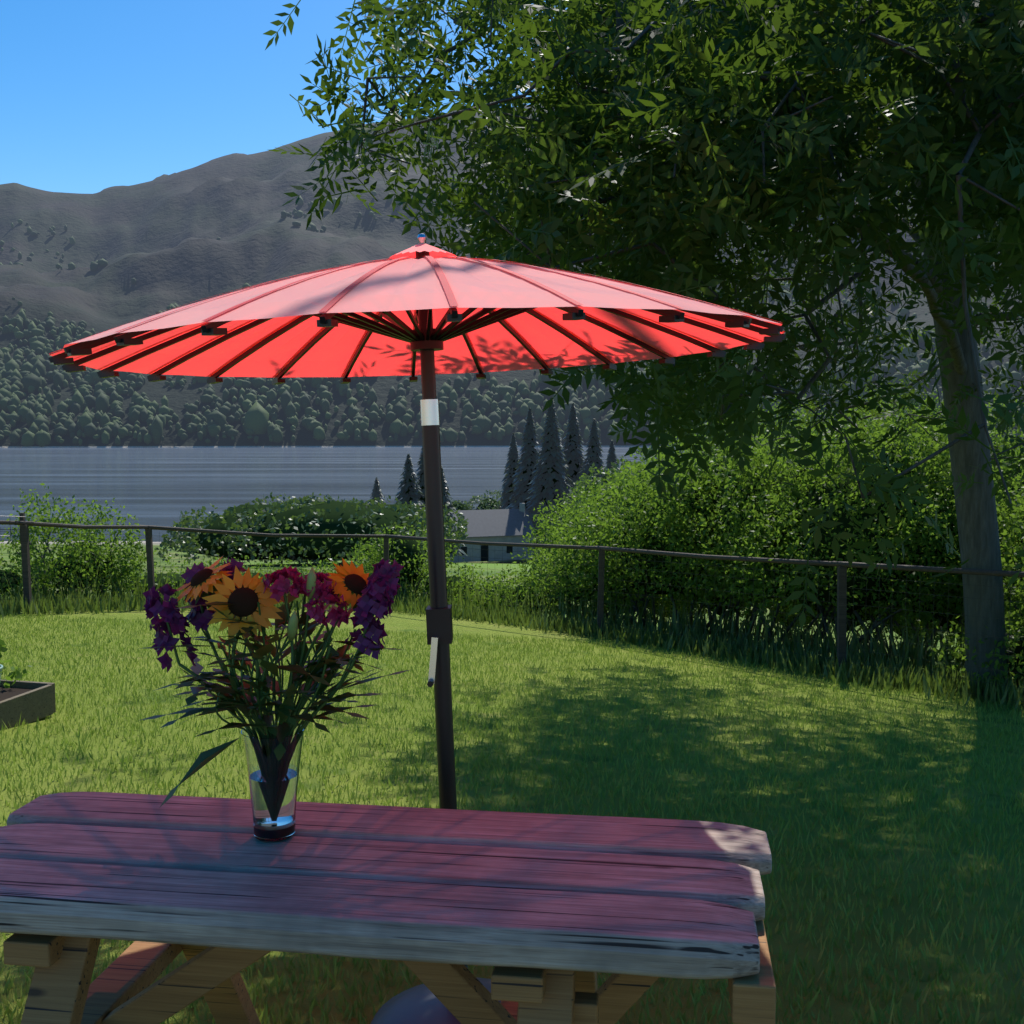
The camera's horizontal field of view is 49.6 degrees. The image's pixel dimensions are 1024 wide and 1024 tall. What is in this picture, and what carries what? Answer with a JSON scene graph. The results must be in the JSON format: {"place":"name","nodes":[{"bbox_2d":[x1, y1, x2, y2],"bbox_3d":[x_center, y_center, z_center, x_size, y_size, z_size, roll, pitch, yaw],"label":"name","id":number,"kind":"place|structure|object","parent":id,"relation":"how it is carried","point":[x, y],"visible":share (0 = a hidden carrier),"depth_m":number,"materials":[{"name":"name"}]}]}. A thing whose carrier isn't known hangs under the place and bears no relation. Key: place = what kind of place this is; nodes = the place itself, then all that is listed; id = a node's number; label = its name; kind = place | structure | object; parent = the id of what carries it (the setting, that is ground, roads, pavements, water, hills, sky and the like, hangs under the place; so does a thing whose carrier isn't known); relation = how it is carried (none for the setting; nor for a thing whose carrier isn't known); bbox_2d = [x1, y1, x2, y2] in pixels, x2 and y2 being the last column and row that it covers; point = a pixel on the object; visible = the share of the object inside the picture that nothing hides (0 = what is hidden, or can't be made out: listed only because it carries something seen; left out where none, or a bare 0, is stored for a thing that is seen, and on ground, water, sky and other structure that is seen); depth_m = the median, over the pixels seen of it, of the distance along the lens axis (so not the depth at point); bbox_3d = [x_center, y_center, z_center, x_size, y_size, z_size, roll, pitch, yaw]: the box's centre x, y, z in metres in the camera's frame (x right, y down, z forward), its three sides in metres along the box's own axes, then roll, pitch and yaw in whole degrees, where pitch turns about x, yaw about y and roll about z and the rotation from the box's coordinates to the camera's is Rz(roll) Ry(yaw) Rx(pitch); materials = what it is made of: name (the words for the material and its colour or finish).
{"place":"outdoors","nodes":[
{"label":"outdoors","id":0,"kind":"place"},
{"bbox_2d":[0,0,869,193],"label":"sky","id":1,"kind":"structure","parent":0,"point":[96,95],"materials":[{"name":"blue"}]},
{"bbox_2d":[0,104,1023,1023],"bbox_3d":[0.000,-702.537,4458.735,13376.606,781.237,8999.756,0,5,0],"label":"ground","id":2,"kind":"structure","parent":0,"point":[160,242],"depth_m":8.69,"materials":[{"name":"green plant"}]},
{"bbox_2d":[0,664,55,729],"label":"planter box","id":3,"kind":"object","parent":2,"relation":"on","point":[32,701],"visible":0.99,"depth_m":7.05,"materials":[{"name":"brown wood"}]},
{"bbox_2d":[0,640,7,674],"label":"pot plant","id":4,"kind":"object","parent":3,"relation":"on","point":[2,646],"visible":1,"depth_m":6.76,"materials":[{"name":"green plant"}]},
{"bbox_2d":[0,659,31,687],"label":"bed plants","id":5,"kind":"object","parent":3,"relation":"on","point":[16,674],"visible":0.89,"depth_m":7.51,"materials":[{"name":"green plant"}]},
{"bbox_2d":[0,447,683,541],"bbox_3d":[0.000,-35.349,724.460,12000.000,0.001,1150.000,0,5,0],"label":"lake","id":6,"kind":"structure","parent":2,"relation":"on","point":[163,486],"depth_m":463.96,"materials":[{"name":"liquid"}]},
{"bbox_2d":[0,792,775,1023],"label":"picnic table","id":7,"kind":"object","parent":2,"relation":"on","point":[548,917],"visible":0.98,"depth_m":2.08,"materials":[{"name":"brown wood"}]},
{"bbox_2d":[241,722,304,841],"bbox_3d":[-0.493,0.560,2.295,0.129,0.222,0.129,0,5,0],"label":"glass vase","id":8,"kind":"object","parent":7,"relation":"on","point":[273,784],"visible":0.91,"depth_m":2.25,"materials":[{"name":"clear glass"}]},
{"bbox_2d":[138,568,411,806],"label":"stems","id":9,"kind":"object","parent":8,"relation":"in","point":[335,660],"depth_m":2.25,"materials":[{"name":"green plant"}]},
{"bbox_2d":[176,556,368,639],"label":"sunflowers","id":10,"kind":"object","parent":9,"relation":"attached to","point":[268,608],"visible":0.81,"depth_m":2.23,"materials":[{"name":"orange plant"}]},
{"bbox_2d":[142,557,403,672],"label":"purple flowers","id":11,"kind":"object","parent":9,"relation":"attached to","point":[386,585],"visible":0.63,"depth_m":2.27,"materials":[{"name":"purple plant"}]},
{"bbox_2d":[263,566,350,627],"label":"flowers","id":12,"kind":"object","parent":9,"relation":"attached to","point":[280,586],"visible":0.91,"depth_m":2.23,"materials":[{"name":"plant"}]},
{"bbox_2d":[48,233,785,1023],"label":"parasol frame","id":13,"kind":"object","parent":2,"relation":"on","point":[420,1003],"visible":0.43,"depth_m":2.82,"materials":[{"name":"brown wood"}]},
{"bbox_2d":[49,243,784,377],"bbox_3d":[-0.221,-0.542,2.800,1.757,0.275,1.757,-2,3,0],"label":"umbrella canopy","id":14,"kind":"object","parent":13,"relation":"attached to","point":[439,282],"visible":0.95,"depth_m":2.90,"materials":[{"name":"red fabric"}]},
{"bbox_2d":[447,503,536,562],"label":"stone cottage","id":15,"kind":"structure","parent":2,"relation":"on","point":[500,525],"depth_m":138.94,"materials":[{"name":"stone"}]},
{"bbox_2d":[0,612,1023,1023],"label":"lawn grass","id":16,"kind":"structure","parent":2,"relation":"on","point":[872,1016],"depth_m":6.34,"materials":[{"name":"green plant"}]},
{"bbox_2d":[0,379,1023,690],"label":"shrub leaves","id":17,"kind":"object","parent":2,"relation":"on","point":[744,515],"visible":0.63,"depth_m":14.08,"materials":[{"name":"green plant"}]},
{"bbox_2d":[0,567,1023,712],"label":"tall grass","id":18,"kind":"structure","parent":2,"relation":"on","point":[886,678],"depth_m":13.57,"materials":[{"name":"green plant"}]},
{"bbox_2d":[0,513,1023,701],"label":"fence","id":19,"kind":"object","parent":2,"relation":"on","point":[24,524],"visible":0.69,"depth_m":14.24,"materials":[{"name":"brown metal"}]},
{"bbox_2d":[0,190,1023,446],"bbox_3d":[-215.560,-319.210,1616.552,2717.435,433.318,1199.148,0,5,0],"label":"hillside woodland","id":20,"kind":"object","parent":2,"relation":"on","point":[20,376],"visible":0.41,"depth_m":1119.59,"materials":[{"name":"green plant"}]},
{"bbox_2d":[369,397,660,562],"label":"conifer trees","id":21,"kind":"object","parent":2,"relation":"on","point":[531,481],"visible":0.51,"depth_m":144.79,"materials":[{"name":"green plant"}]},
{"bbox_2d":[154,427,1023,566],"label":"shrubs","id":22,"kind":"object","parent":2,"relation":"on","point":[308,515],"visible":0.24,"depth_m":57.59,"materials":[{"name":"green plant"}]},
{"bbox_2d":[263,0,1023,694],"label":"tree","id":23,"kind":"object","parent":2,"relation":"on","point":[699,116],"visible":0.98,"depth_m":4.68,"materials":[{"name":"green plant"}]}
]}

